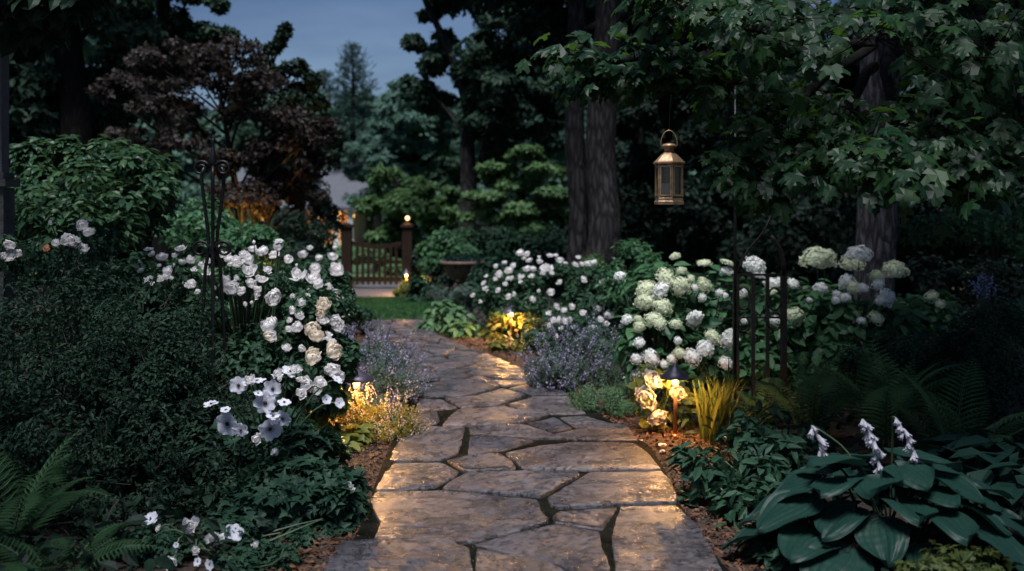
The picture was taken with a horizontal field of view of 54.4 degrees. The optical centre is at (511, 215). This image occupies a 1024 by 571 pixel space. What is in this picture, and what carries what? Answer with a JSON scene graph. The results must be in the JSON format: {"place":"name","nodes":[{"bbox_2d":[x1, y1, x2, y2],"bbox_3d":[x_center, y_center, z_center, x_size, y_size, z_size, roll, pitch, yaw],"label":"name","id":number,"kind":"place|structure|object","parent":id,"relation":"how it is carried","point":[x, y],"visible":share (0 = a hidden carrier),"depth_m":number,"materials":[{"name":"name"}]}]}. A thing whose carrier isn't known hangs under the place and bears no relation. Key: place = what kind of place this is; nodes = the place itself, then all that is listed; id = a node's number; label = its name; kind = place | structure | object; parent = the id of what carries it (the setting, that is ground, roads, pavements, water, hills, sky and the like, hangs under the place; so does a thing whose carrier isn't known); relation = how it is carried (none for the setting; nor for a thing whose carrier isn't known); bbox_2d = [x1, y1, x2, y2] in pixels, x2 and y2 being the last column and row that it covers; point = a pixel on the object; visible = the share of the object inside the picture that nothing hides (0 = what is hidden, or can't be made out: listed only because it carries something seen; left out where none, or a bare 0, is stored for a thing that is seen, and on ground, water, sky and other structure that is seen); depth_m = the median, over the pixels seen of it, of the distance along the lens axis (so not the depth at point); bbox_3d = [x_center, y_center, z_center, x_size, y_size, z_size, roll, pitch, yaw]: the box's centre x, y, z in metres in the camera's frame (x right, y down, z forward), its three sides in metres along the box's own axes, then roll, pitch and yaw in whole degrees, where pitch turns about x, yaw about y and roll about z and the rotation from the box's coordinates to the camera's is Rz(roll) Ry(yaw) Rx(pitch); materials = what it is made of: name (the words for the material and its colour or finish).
{"place":"outdoors","nodes":[
{"label":"outdoors","id":0,"kind":"place"},
{"bbox_2d":[31,295,459,319],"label":"lawn","id":1,"kind":"structure","parent":0,"point":[228,306],"depth_m":15.64,"materials":[{"name":"green plant"}]},
{"bbox_2d":[232,21,349,304],"bbox_3d":[-3.698,-0.868,16.563,2.013,4.739,0.916,0,0,0],"label":"slender tree","id":2,"kind":"object","parent":1,"relation":"on","point":[312,81],"visible":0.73,"depth_m":16.42,"materials":[{"name":"green plant"}]},
{"bbox_2d":[256,178,348,272],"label":"yew shrub","id":3,"kind":"object","parent":1,"relation":"on","point":[318,236],"visible":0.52,"depth_m":15.24,"materials":[{"name":"green plant"}]},
{"bbox_2d":[425,284,478,307],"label":"grey shrub","id":4,"kind":"object","parent":1,"relation":"on","point":[458,291],"visible":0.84,"depth_m":16.07,"materials":[{"name":"green plant"}]},
{"bbox_2d":[86,0,840,142],"label":"sky","id":5,"kind":"structure","parent":0,"point":[320,26],"materials":[{"name":"blue"}]},
{"bbox_2d":[32,240,968,282],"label":"lawn beyond gate","id":6,"kind":"structure","parent":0,"point":[696,273],"depth_m":26.55,"materials":[{"name":"green plant"}]},
{"bbox_2d":[16,141,182,268],"bbox_3d":[-9.783,-0.230,24.320,3.630,3.486,3.918,0,0,30],"label":"leafy tree","id":7,"kind":"object","parent":6,"relation":"on","point":[124,255],"visible":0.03,"depth_m":23.44,"materials":[{"name":"green plant"}]},
{"bbox_2d":[221,84,296,187],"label":"leafy tree","id":8,"kind":"object","parent":6,"relation":"on","point":[240,139],"visible":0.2,"depth_m":35.54,"materials":[{"name":"green plant"}]},
{"bbox_2d":[223,163,384,244],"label":"house","id":9,"kind":"structure","parent":6,"relation":"on","point":[339,183],"depth_m":52.33,"materials":[{"name":"beige"}]},
{"bbox_2d":[276,86,344,221],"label":"leafy tree","id":10,"kind":"object","parent":6,"relation":"on","point":[334,108],"visible":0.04,"depth_m":41.91,"materials":[{"name":"green plant"}]},
{"bbox_2d":[304,69,349,155],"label":"pine tree","id":11,"kind":"object","parent":6,"relation":"on","point":[325,74],"visible":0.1,"depth_m":57.84,"materials":[{"name":"green plant"}]},
{"bbox_2d":[315,40,390,193],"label":"pine tree","id":12,"kind":"object","parent":6,"relation":"on","point":[351,127],"visible":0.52,"depth_m":54.81,"materials":[{"name":"green plant"}]},
{"bbox_2d":[340,117,397,229],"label":"leafy tree","id":13,"kind":"object","parent":6,"relation":"on","point":[373,128],"visible":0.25,"depth_m":46.58,"materials":[{"name":"green plant"}]},
{"bbox_2d":[353,248,401,275],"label":"laurel shrub","id":14,"kind":"object","parent":6,"relation":"on","point":[382,265],"visible":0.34,"depth_m":25.55,"materials":[{"name":"green plant"}]},
{"bbox_2d":[350,162,442,259],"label":"leafy tree","id":15,"kind":"object","parent":6,"relation":"on","point":[410,197],"visible":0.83,"depth_m":26.60,"materials":[{"name":"green plant"}]},
{"bbox_2d":[360,79,461,253],"bbox_3d":[-3.803,-1.852,37.939,4.378,6.752,4.036,0,0,34],"label":"leafy tree","id":16,"kind":"object","parent":6,"relation":"on","point":[409,122],"visible":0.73,"depth_m":36.96,"materials":[{"name":"green plant"}]},
{"bbox_2d":[415,185,459,243],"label":"leafy tree","id":17,"kind":"object","parent":6,"relation":"on","point":[444,198],"visible":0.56,"depth_m":28.70,"materials":[{"name":"green plant"}]},
{"bbox_2d":[422,105,494,207],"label":"leafy tree","id":18,"kind":"object","parent":6,"relation":"on","point":[447,173],"visible":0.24,"depth_m":42.89,"materials":[{"name":"green plant"}]},
{"bbox_2d":[397,0,588,240],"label":"oak tree","id":19,"kind":"object","parent":6,"relation":"on","point":[472,67],"visible":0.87,"depth_m":23.85,"materials":[{"name":"green plant"}]},
{"bbox_2d":[450,66,585,201],"bbox_3d":[0.362,-2.226,35.639,5.192,7.468,4.074,0,0,0],"label":"leafy tree","id":20,"kind":"object","parent":6,"relation":"on","point":[559,156],"visible":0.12,"depth_m":35.42,"materials":[{"name":"green plant"}]},
{"bbox_2d":[616,98,663,233],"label":"leafy tree","id":21,"kind":"object","parent":6,"relation":"on","point":[628,134],"visible":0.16,"depth_m":33.02,"materials":[{"name":"green plant"}]},
{"bbox_2d":[657,0,812,275],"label":"leafy tree","id":22,"kind":"object","parent":6,"relation":"on","point":[726,197],"visible":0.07,"depth_m":24.82,"materials":[{"name":"green plant"}]},
{"bbox_2d":[0,232,1023,570],"bbox_3d":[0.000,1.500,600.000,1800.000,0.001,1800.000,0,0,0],"label":"ground","id":23,"kind":"structure","parent":0,"point":[704,522],"depth_m":5.97,"materials":[{"name":"soil"}]},
{"bbox_2d":[0,22,19,433],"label":"porch post","id":24,"kind":"object","parent":23,"relation":"on","point":[8,180],"visible":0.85,"depth_m":6.58,"materials":[{"name":"grey stone"}]},
{"bbox_2d":[0,430,110,538],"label":"fern","id":25,"kind":"object","parent":23,"relation":"on","point":[31,507],"visible":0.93,"depth_m":4.54,"materials":[{"name":"green plant"}]},
{"bbox_2d":[0,218,127,432],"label":"rose bush","id":26,"kind":"object","parent":23,"relation":"on","point":[18,262],"visible":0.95,"depth_m":6.42,"materials":[{"name":"green plant"}]},
{"bbox_2d":[0,0,148,57],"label":"overhanging tree","id":27,"kind":"object","parent":23,"relation":"on","point":[27,24],"visible":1,"depth_m":6.20,"materials":[{"name":"green plant"}]},
{"bbox_2d":[0,522,153,570],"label":"fern","id":28,"kind":"object","parent":23,"relation":"on","point":[16,566],"visible":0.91,"depth_m":4.09,"materials":[{"name":"green plant"}]},
{"bbox_2d":[9,0,169,303],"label":"shade tree","id":29,"kind":"object","parent":23,"relation":"on","point":[55,104],"visible":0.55,"depth_m":16.88,"materials":[{"name":"green plant"}]},
{"bbox_2d":[15,235,184,416],"bbox_3d":[-3.135,0.823,7.369,1.476,1.361,0.998,0,0,-25],"label":"laurel shrub","id":30,"kind":"object","parent":23,"relation":"on","point":[125,272],"visible":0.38,"depth_m":7.33,"materials":[{"name":"green plant"}]},
{"bbox_2d":[0,485,213,564],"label":"laurel shrub","id":31,"kind":"object","parent":23,"relation":"on","point":[23,536],"visible":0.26,"depth_m":4.42,"materials":[{"name":"green plant"}]},
{"bbox_2d":[9,134,206,399],"bbox_3d":[-3.446,0.404,8.214,2.041,2.201,1.590,0,0,44],"label":"viburnum shrub","id":32,"kind":"object","parent":23,"relation":"on","point":[45,183],"visible":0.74,"depth_m":7.99,"materials":[{"name":"green plant"}]},
{"bbox_2d":[0,244,247,498],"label":"boxwood shrub","id":33,"kind":"object","parent":23,"relation":"on","point":[158,383],"visible":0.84,"depth_m":5.34,"materials":[{"name":"green plant"}]},
{"bbox_2d":[3,377,285,531],"bbox_3d":[-1.843,1.242,5.103,1.371,0.795,1.132,0,0,-16],"label":"boxwood shrub","id":34,"kind":"object","parent":23,"relation":"on","point":[168,455],"visible":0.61,"depth_m":4.94,"materials":[{"name":"green plant"}]},
{"bbox_2d":[97,0,242,276],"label":"shade tree","id":35,"kind":"object","parent":23,"relation":"on","point":[179,22],"visible":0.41,"depth_m":20.89,"materials":[{"name":"green plant"}]},
{"bbox_2d":[96,511,322,570],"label":"cranesbill plant","id":36,"kind":"object","parent":23,"relation":"on","point":[252,550],"visible":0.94,"depth_m":4.33,"materials":[{"name":"green plant"}]},
{"bbox_2d":[83,34,339,320],"bbox_3d":[-4.220,-0.483,13.966,3.870,3.994,1.707,0,0,12],"label":"purple maple","id":37,"kind":"object","parent":23,"relation":"on","point":[257,198],"visible":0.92,"depth_m":13.71,"materials":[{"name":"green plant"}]},
{"bbox_2d":[192,138,231,405],"bbox_3d":[-1.870,0.506,6.245,0.220,1.991,0.200,0,0,27],"label":"iron obelisk","id":38,"kind":"object","parent":23,"relation":"on","point":[213,248],"visible":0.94,"depth_m":6.22,"materials":[{"name":"black metal"}]},
{"bbox_2d":[150,182,279,266],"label":"understory shrub","id":39,"kind":"object","parent":23,"relation":"on","point":[192,254],"visible":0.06,"depth_m":29.04,"materials":[{"name":"green plant"}]},
{"bbox_2d":[153,193,286,331],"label":"laurel shrub","id":40,"kind":"object","parent":23,"relation":"on","point":[191,233],"visible":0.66,"depth_m":10.36,"materials":[{"name":"green plant"}]},
{"bbox_2d":[128,239,364,433],"bbox_3d":[-1.803,0.838,6.889,1.683,1.366,1.542,0,0,0],"label":"rose bush","id":41,"kind":"object","parent":23,"relation":"on","point":[304,330],"visible":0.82,"depth_m":6.53,"materials":[{"name":"white plant"}]},
{"bbox_2d":[143,364,374,538],"bbox_3d":[-1.244,1.181,5.209,1.072,0.857,1.527,0,0,-42],"label":"anemone plant","id":42,"kind":"object","parent":23,"relation":"on","point":[310,480],"visible":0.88,"depth_m":4.98,"materials":[{"name":"green plant"}]},
{"bbox_2d":[264,205,313,256],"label":"understory shrub","id":43,"kind":"object","parent":23,"relation":"on","point":[276,219],"visible":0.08,"depth_m":30.21,"materials":[{"name":"green plant"}]},
{"bbox_2d":[276,245,354,335],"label":"rose bush","id":44,"kind":"object","parent":23,"relation":"on","point":[331,270],"visible":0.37,"depth_m":9.39,"materials":[{"name":"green plant"}]},
{"bbox_2d":[305,411,379,455],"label":"hosta plant","id":45,"kind":"object","parent":23,"relation":"on","point":[360,434],"visible":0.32,"depth_m":6.45,"materials":[{"name":"green plant"}]},
{"bbox_2d":[344,366,374,418],"bbox_3d":[-1.086,1.273,6.950,0.252,0.454,0.252,0,0,0],"label":"path light","id":46,"kind":"object","parent":23,"relation":"on","point":[363,377],"visible":0.44,"depth_m":6.91,"materials":[{"name":"black metal"}]},
{"bbox_2d":[345,296,377,335],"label":"laurel shrub","id":47,"kind":"object","parent":23,"relation":"on","point":[362,314],"visible":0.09,"depth_m":12.48,"materials":[{"name":"green plant"}]},
{"bbox_2d":[329,382,435,442],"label":"thyme plant","id":48,"kind":"object","parent":23,"relation":"on","point":[394,427],"visible":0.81,"depth_m":6.73,"materials":[{"name":"yellow plant"}]},
{"bbox_2d":[344,318,438,413],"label":"catmint plant","id":49,"kind":"object","parent":23,"relation":"on","point":[384,371],"visible":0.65,"depth_m":8.01,"materials":[{"name":"purple plant"}]},
{"bbox_2d":[351,283,444,297],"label":"walkway","id":50,"kind":"structure","parent":23,"relation":"on","point":[374,290],"depth_m":20.03,"materials":[{"name":"stone"}]},
{"bbox_2d":[341,223,413,287],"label":"garden gate","id":51,"kind":"structure","parent":50,"relation":"on","point":[348,243],"depth_m":20.23,"materials":[{"name":"brown wood"}]},
{"bbox_2d":[410,244,455,293],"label":"laurel shrub","id":52,"kind":"object","parent":23,"relation":"on","point":[443,278],"visible":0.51,"depth_m":18.82,"materials":[{"name":"green plant"}]},
{"bbox_2d":[413,226,483,289],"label":"round shrub","id":53,"kind":"object","parent":23,"relation":"on","point":[428,254],"visible":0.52,"depth_m":19.03,"materials":[{"name":"green plant"}]},
{"bbox_2d":[414,299,491,339],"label":"hosta plant","id":54,"kind":"object","parent":23,"relation":"on","point":[451,320],"visible":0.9,"depth_m":12.64,"materials":[{"name":"green plant"}]},
{"bbox_2d":[403,251,518,306],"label":"laurel shrub","id":55,"kind":"object","parent":23,"relation":"on","point":[418,286],"visible":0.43,"depth_m":16.99,"materials":[{"name":"green plant"}]},
{"bbox_2d":[439,260,485,289],"bbox_3d":[-0.868,1.151,17.600,0.830,0.698,0.825,0,0,0],"label":"garden urn","id":56,"kind":"object","parent":23,"relation":"on","point":[460,272],"visible":0.53,"depth_m":17.32,"materials":[{"name":"stone"}]},
{"bbox_2d":[441,252,482,269],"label":"urn plant","id":57,"kind":"object","parent":56,"relation":"in","point":[462,258],"visible":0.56,"depth_m":17.45,"materials":[{"name":"green plant"}]},
{"bbox_2d":[416,195,533,255],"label":"understory shrub","id":58,"kind":"object","parent":23,"relation":"on","point":[486,228],"visible":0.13,"depth_m":32.58,"materials":[{"name":"green plant"}]},
{"bbox_2d":[480,307,540,352],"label":"heuchera plant","id":59,"kind":"object","parent":23,"relation":"on","point":[500,344],"visible":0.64,"depth_m":12.02,"materials":[{"name":"yellow plant"}]},
{"bbox_2d":[0,272,1023,570],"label":"ground cover","id":60,"kind":"object","parent":23,"relation":"on","point":[164,562],"visible":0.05,"depth_m":4.72,"materials":[{"name":"green plant"}]},
{"bbox_2d":[456,143,568,247],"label":"layered tree","id":61,"kind":"object","parent":23,"relation":"on","point":[523,213],"visible":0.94,"depth_m":20.69,"materials":[{"name":"green plant"}]},
{"bbox_2d":[9,0,1022,240],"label":"woods","id":62,"kind":"object","parent":23,"relation":"on","point":[188,160],"visible":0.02,"depth_m":65.64,"materials":[{"name":"green plant"}]},
{"bbox_2d":[465,221,567,284],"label":"hedge","id":63,"kind":"object","parent":23,"relation":"on","point":[543,245],"visible":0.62,"depth_m":19.16,"materials":[{"name":"green plant"}]},
{"bbox_2d":[470,249,633,355],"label":"rose bush","id":64,"kind":"object","parent":23,"relation":"on","point":[524,289],"visible":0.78,"depth_m":11.83,"materials":[{"name":"white plant"}]},
{"bbox_2d":[510,305,631,391],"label":"catmint plant","id":65,"kind":"object","parent":23,"relation":"on","point":[552,373],"visible":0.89,"depth_m":8.57,"materials":[{"name":"purple plant"}]},
{"bbox_2d":[481,0,708,305],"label":"tall tree","id":66,"kind":"object","parent":23,"relation":"on","point":[542,19],"visible":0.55,"depth_m":15.93,"materials":[{"name":"grey plant"}]},
{"bbox_2d":[564,364,659,418],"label":"thyme plant","id":67,"kind":"object","parent":23,"relation":"on","point":[613,400],"visible":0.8,"depth_m":7.50,"materials":[{"name":"green plant"}]},
{"bbox_2d":[594,238,672,314],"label":"laurel shrub","id":68,"kind":"object","parent":23,"relation":"on","point":[648,258],"visible":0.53,"depth_m":11.07,"materials":[{"name":"green plant"}]},
{"bbox_2d":[583,0,712,274],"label":"tall tree","id":69,"kind":"object","parent":23,"relation":"on","point":[604,230],"visible":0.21,"depth_m":15.43,"materials":[{"name":"grey plant"}]},
{"bbox_2d":[558,176,742,276],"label":"understory shrub","id":70,"kind":"object","parent":23,"relation":"on","point":[651,235],"visible":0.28,"depth_m":23.29,"materials":[{"name":"green plant"}]},
{"bbox_2d":[627,364,706,430],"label":"rose bush","id":71,"kind":"object","parent":23,"relation":"on","point":[647,382],"visible":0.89,"depth_m":6.92,"materials":[{"name":"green plant"}]},
{"bbox_2d":[660,363,689,438],"bbox_3d":[1.097,1.245,6.700,0.202,0.510,0.202,0,0,0],"label":"path light","id":72,"kind":"object","parent":23,"relation":"on","point":[674,373],"visible":0.98,"depth_m":6.68,"materials":[{"name":"black metal"}]},
{"bbox_2d":[611,252,748,405],"bbox_3d":[1.418,0.939,8.256,1.214,1.270,1.342,0,0,0],"label":"hydrangea shrub","id":73,"kind":"object","parent":23,"relation":"on","point":[675,315],"visible":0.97,"depth_m":8.00,"materials":[{"name":"white plant"}]},
{"bbox_2d":[616,22,748,276],"bbox_3d":[3.431,-1.516,21.079,3.267,6.064,2.974,0,0,0],"label":"leafy tree","id":74,"kind":"object","parent":23,"relation":"on","point":[637,165],"visible":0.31,"depth_m":20.44,"materials":[{"name":"green plant"}]},
{"bbox_2d":[621,167,760,271],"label":"understory shrub","id":75,"kind":"object","parent":23,"relation":"on","point":[697,267],"visible":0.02,"depth_m":26.60,"materials":[{"name":"green plant"}]},
{"bbox_2d":[692,357,756,442],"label":"iris clump","id":76,"kind":"object","parent":23,"relation":"on","point":[718,408],"visible":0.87,"depth_m":6.60,"materials":[{"name":"yellow plant"}]},
{"bbox_2d":[734,85,736,410],"bbox_3d":[1.339,0.231,6.890,0.038,2.538,1.033,0,0,37],"label":"shepherd hook","id":77,"kind":"object","parent":23,"relation":"on","point":[735,286],"visible":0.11,"depth_m":7.29,"materials":[{"name":"black metal"}]},
{"bbox_2d":[662,399,836,570],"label":"laurel shrub","id":78,"kind":"object","parent":23,"relation":"on","point":[755,448],"visible":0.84,"depth_m":5.20,"materials":[{"name":"green plant"}]},
{"bbox_2d":[732,216,787,408],"bbox_3d":[1.867,0.749,7.498,0.419,1.502,0.045,0,0,0],"label":"iron trellis","id":79,"kind":"object","parent":23,"relation":"on","point":[782,307],"visible":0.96,"depth_m":7.49,"materials":[{"name":"black metal"}]},
{"bbox_2d":[717,255,820,398],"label":"hydrangea shrub","id":80,"kind":"object","parent":23,"relation":"on","point":[753,264],"visible":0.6,"depth_m":8.45,"materials":[{"name":"green plant"}]},
{"bbox_2d":[515,0,1023,352],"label":"maple tree","id":81,"kind":"object","parent":23,"relation":"on","point":[884,169],"visible":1,"depth_m":5.43,"materials":[{"name":"green plant"}]},
{"bbox_2d":[653,91,684,204],"bbox_3d":[1.025,-0.446,6.500,0.196,0.747,0.214,0,0,0],"label":"lantern","id":82,"kind":"object","parent":81,"relation":"hanging from","point":[671,159],"visible":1,"depth_m":6.44,"materials":[{"name":"gold metal"}]},
{"bbox_2d":[684,177,855,291],"bbox_3d":[5.525,0.330,20.066,2.799,2.702,4.921,0,0,-19],"label":"understory shrub","id":83,"kind":"object","parent":23,"relation":"on","point":[795,235],"visible":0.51,"depth_m":19.50,"materials":[{"name":"green plant"}]},
{"bbox_2d":[732,377,826,423],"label":"fern","id":84,"kind":"object","parent":23,"relation":"on","point":[752,402],"visible":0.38,"depth_m":7.12,"materials":[{"name":"green plant"}]},
{"bbox_2d":[748,26,859,280],"bbox_3d":[6.957,-1.529,21.943,3.953,6.083,3.349,0,0,-36],"label":"leafy tree","id":85,"kind":"object","parent":23,"relation":"on","point":[847,81],"visible":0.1,"depth_m":21.91,"materials":[{"name":"green plant"}]},
{"bbox_2d":[755,350,884,429],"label":"fern","id":86,"kind":"object","parent":23,"relation":"on","point":[818,412],"visible":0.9,"depth_m":6.59,"materials":[{"name":"green plant"}]},
{"bbox_2d":[779,245,932,396],"bbox_3d":[2.843,0.932,8.526,1.513,1.384,1.310,0,0,-38],"label":"hydrangea shrub","id":87,"kind":"object","parent":23,"relation":"on","point":[830,316],"visible":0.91,"depth_m":8.29,"materials":[{"name":"green plant"}]},
{"bbox_2d":[722,416,1023,570],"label":"hosta plant","id":88,"kind":"object","parent":23,"relation":"on","point":[886,537],"visible":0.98,"depth_m":4.16,"materials":[{"name":"green plant"}]},
{"bbox_2d":[807,340,965,452],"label":"fern","id":89,"kind":"object","parent":23,"relation":"on","point":[902,394],"visible":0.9,"depth_m":6.26,"materials":[{"name":"green plant"}]},
{"bbox_2d":[805,184,977,297],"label":"understory shrub","id":90,"kind":"object","parent":23,"relation":"on","point":[953,251],"visible":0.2,"depth_m":17.94,"materials":[{"name":"green plant"}]},
{"bbox_2d":[821,70,987,300],"bbox_3d":[6.918,-1.406,17.066,3.214,5.834,2.782,0,0,0],"label":"leafy tree","id":91,"kind":"object","parent":23,"relation":"on","point":[926,207],"visible":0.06,"depth_m":16.86,"materials":[{"name":"green plant"}]},
{"bbox_2d":[893,539,1014,570],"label":"spirea shrub","id":92,"kind":"object","parent":23,"relation":"on","point":[966,559],"visible":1,"depth_m":3.72,"materials":[{"name":"green plant"}]},
{"bbox_2d":[885,358,1023,447],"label":"fern","id":93,"kind":"object","parent":23,"relation":"on","point":[940,422],"visible":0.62,"depth_m":5.81,"materials":[{"name":"green plant"}]},
{"bbox_2d":[885,289,1023,385],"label":"hydrangea shrub","id":94,"kind":"object","parent":23,"relation":"on","point":[939,309],"visible":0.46,"depth_m":8.64,"materials":[{"name":"green plant"}]},
{"bbox_2d":[897,198,1023,338],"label":"viburnum shrub","id":95,"kind":"object","parent":23,"relation":"on","point":[1013,241],"visible":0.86,"depth_m":10.39,"materials":[{"name":"green plant"}]},
{"bbox_2d":[903,252,1023,327],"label":"laurel shrub","id":96,"kind":"object","parent":23,"relation":"on","point":[1014,289],"visible":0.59,"depth_m":12.13,"materials":[{"name":"green plant"}]},
{"bbox_2d":[912,427,1023,519],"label":"hosta plant","id":97,"kind":"object","parent":23,"relation":"on","point":[980,456],"visible":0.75,"depth_m":5.01,"materials":[{"name":"green plant"}]},
{"bbox_2d":[968,273,997,351],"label":"blue flower plant","id":98,"kind":"object","parent":23,"relation":"on","point":[983,297],"visible":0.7,"depth_m":8.60,"materials":[{"name":"plant"}]},
{"bbox_2d":[956,188,1023,303],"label":"understory shrub","id":99,"kind":"object","parent":23,"relation":"on","point":[1003,252],"visible":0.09,"depth_m":16.32,"materials":[{"name":"green plant"}]},
{"bbox_2d":[962,88,1023,233],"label":"leafy tree","id":100,"kind":"object","parent":23,"relation":"on","point":[1019,192],"visible":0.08,"depth_m":15.05,"materials":[{"name":"green plant"}]},
{"bbox_2d":[323,319,729,570],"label":"path","id":101,"kind":"structure","parent":0,"point":[437,526],"depth_m":5.29,"materials":[{"name":"grey stone"}]},
{"bbox_2d":[360,348,720,570],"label":"moss","id":102,"kind":"object","parent":101,"relation":"on","point":[522,469],"visible":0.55,"depth_m":5.76,"materials":[{"name":"green plant"}]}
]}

